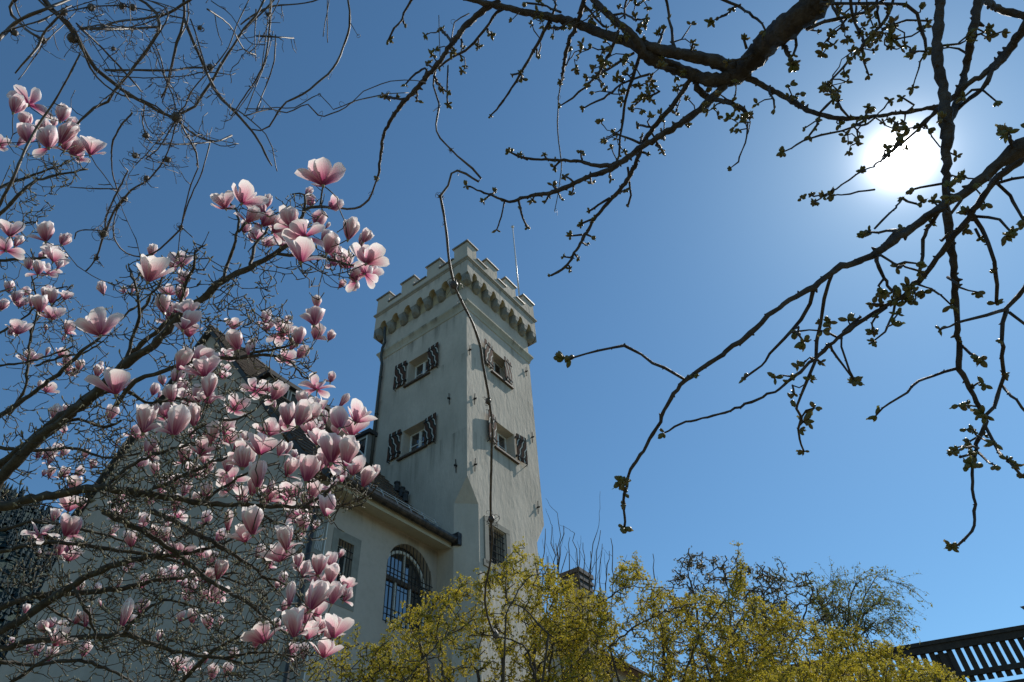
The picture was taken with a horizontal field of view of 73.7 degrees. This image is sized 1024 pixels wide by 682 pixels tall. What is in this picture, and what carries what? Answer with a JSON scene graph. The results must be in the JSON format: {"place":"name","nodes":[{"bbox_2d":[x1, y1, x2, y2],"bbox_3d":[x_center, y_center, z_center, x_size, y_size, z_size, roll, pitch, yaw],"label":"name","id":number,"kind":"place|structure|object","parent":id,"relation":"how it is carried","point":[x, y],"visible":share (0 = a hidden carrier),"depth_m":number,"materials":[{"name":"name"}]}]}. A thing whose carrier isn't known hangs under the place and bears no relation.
{"place":"outdoors","nodes":[
{"label":"outdoors","id":0,"kind":"place"},
{"bbox_2d":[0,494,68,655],"bbox_3d":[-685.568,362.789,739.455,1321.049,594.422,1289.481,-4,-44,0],"label":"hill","id":1,"kind":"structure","parent":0,"point":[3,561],"depth_m":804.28,"materials":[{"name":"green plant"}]},
{"bbox_2d":[0,481,62,665],"bbox_3d":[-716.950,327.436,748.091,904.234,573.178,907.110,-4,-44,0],"label":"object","id":2,"kind":"object","parent":1,"relation":"on","point":[10,538],"visible":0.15,"depth_m":837.38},
{"bbox_2d":[0,0,1023,681],"label":"sky","id":3,"kind":"structure","parent":0,"point":[700,251],"materials":[{"name":"blue"}]},
{"bbox_3d":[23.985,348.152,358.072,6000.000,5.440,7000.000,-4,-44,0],"label":"ground","id":4,"kind":"structure","parent":0,"visible":0},
{"bbox_2d":[0,84,389,681],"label":"magnolia tree","id":5,"kind":"object","parent":4,"relation":"on","point":[288,225],"visible":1,"depth_m":3.11,"materials":[{"name":"pink plant"}]},
{"bbox_2d":[0,325,461,681],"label":"manor house","id":6,"kind":"structure","parent":4,"relation":"on","point":[387,560],"depth_m":21.17,"materials":[{"name":"paint"}]},
{"bbox_2d":[326,527,361,611],"bbox_3d":[-4.783,6.367,18.953,0.322,2.100,1.050,-30,-50,24],"label":"barred window","id":7,"kind":"structure","parent":6,"relation":"in","point":[338,535],"depth_m":19.23,"materials":[{"name":"stone"}]},
{"bbox_2d":[382,545,432,638],"bbox_3d":[-3.216,7.508,20.726,0.363,2.700,1.980,-30,-50,24],"label":"arched window","id":8,"kind":"structure","parent":6,"relation":"in","point":[404,575],"depth_m":20.82,"materials":[{"name":"glass"}]},
{"bbox_2d":[0,0,562,651],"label":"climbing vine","id":9,"kind":"object","parent":4,"relation":"on","point":[76,40],"visible":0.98,"depth_m":2.68,"materials":[{"name":"brown plant"}]},
{"bbox_2d":[304,623,430,681],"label":"hedge","id":10,"kind":"object","parent":4,"relation":"on","point":[346,674],"visible":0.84,"depth_m":6.15,"materials":[{"name":"green plant"}]},
{"bbox_2d":[369,225,547,681],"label":"castle tower","id":11,"kind":"structure","parent":4,"relation":"on","point":[431,443],"depth_m":27.42,"materials":[{"name":"paint"}]},
{"bbox_2d":[396,429,426,461],"bbox_3d":[-3.771,3.969,26.852,1.520,1.350,0.530,-30,-50,24],"label":"window","id":12,"kind":"structure","parent":11,"relation":"in","point":[416,440],"depth_m":27.14,"materials":[{"name":"paint"}]},
{"bbox_2d":[403,360,429,387],"bbox_3d":[-3.955,1.288,29.482,1.480,1.390,0.530,-30,-50,24],"label":"window","id":13,"kind":"structure","parent":11,"relation":"in","point":[421,371],"depth_m":29.77,"materials":[{"name":"paint"}]},
{"bbox_2d":[483,516,513,580],"bbox_3d":[-0.636,7.081,23.203,0.430,1.820,1.570,-30,-50,24],"label":"barred window","id":14,"kind":"structure","parent":11,"relation":"in","point":[487,538],"depth_m":23.20,"materials":[{"name":"stone"}]},
{"bbox_2d":[491,361,513,389],"bbox_3d":[-0.598,1.293,29.708,0.530,1.370,1.500,-30,-50,24],"label":"window","id":15,"kind":"structure","parent":11,"relation":"in","point":[497,371],"depth_m":29.54,"materials":[{"name":"paint"}]},
{"bbox_2d":[494,432,519,464],"bbox_3d":[-0.379,4.079,27.038,0.530,1.340,1.520,-30,-50,24],"label":"window","id":16,"kind":"structure","parent":11,"relation":"in","point":[501,444],"depth_m":27.25,"materials":[{"name":"paint"}]},
{"bbox_2d":[358,536,615,681],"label":"cornelian cherry","id":17,"kind":"object","parent":4,"relation":"on","point":[383,649],"visible":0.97,"depth_m":6.39,"materials":[{"name":"yellow plant"}]},
{"bbox_2d":[533,500,657,681],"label":"pollard shoots","id":18,"kind":"object","parent":4,"relation":"on","point":[558,563],"visible":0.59,"depth_m":8.81,"materials":[{"name":"brown plant"}]},
{"bbox_2d":[547,567,657,681],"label":"tree","id":19,"kind":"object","parent":4,"relation":"on","point":[622,675],"depth_m":26.86,"materials":[{"name":"green plant"}]},
{"bbox_2d":[516,541,792,681],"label":"cornelian cherry","id":20,"kind":"object","parent":4,"relation":"on","point":[668,668],"visible":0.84,"depth_m":7.08,"materials":[{"name":"yellow plant"}]},
{"bbox_2d":[374,0,1023,552],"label":"fruit tree","id":21,"kind":"object","parent":4,"relation":"on","point":[790,24],"visible":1,"depth_m":2.09,"materials":[{"name":"brown plant"}]},
{"bbox_2d":[657,546,790,681],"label":"dark twiggy tree","id":22,"kind":"object","parent":4,"relation":"on","point":[689,563],"visible":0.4,"depth_m":9.26,"materials":[{"name":"brown plant"}]},
{"bbox_2d":[736,556,878,681],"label":"dark twiggy tree","id":23,"kind":"object","parent":4,"relation":"on","point":[824,600],"visible":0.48,"depth_m":9.65,"materials":[{"name":"brown plant"}]},
{"bbox_2d":[712,604,941,681],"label":"cornelian cherry","id":24,"kind":"object","parent":4,"relation":"on","point":[885,652],"visible":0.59,"depth_m":7.46,"materials":[{"name":"yellow plant"}]},
{"bbox_2d":[690,625,1023,681],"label":"fence","id":25,"kind":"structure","parent":4,"relation":"on","point":[983,639],"depth_m":14.24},
{"bbox_2d":[754,650,968,681],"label":"hedge","id":26,"kind":"object","parent":4,"relation":"on","point":[905,676],"visible":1,"depth_m":5.92,"materials":[{"name":"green plant"}]},
{"bbox_2d":[802,555,932,681],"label":"weeping birch","id":27,"kind":"object","parent":4,"relation":"on","point":[863,604],"visible":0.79,"depth_m":10.51,"materials":[{"name":"green plant"}]}
]}

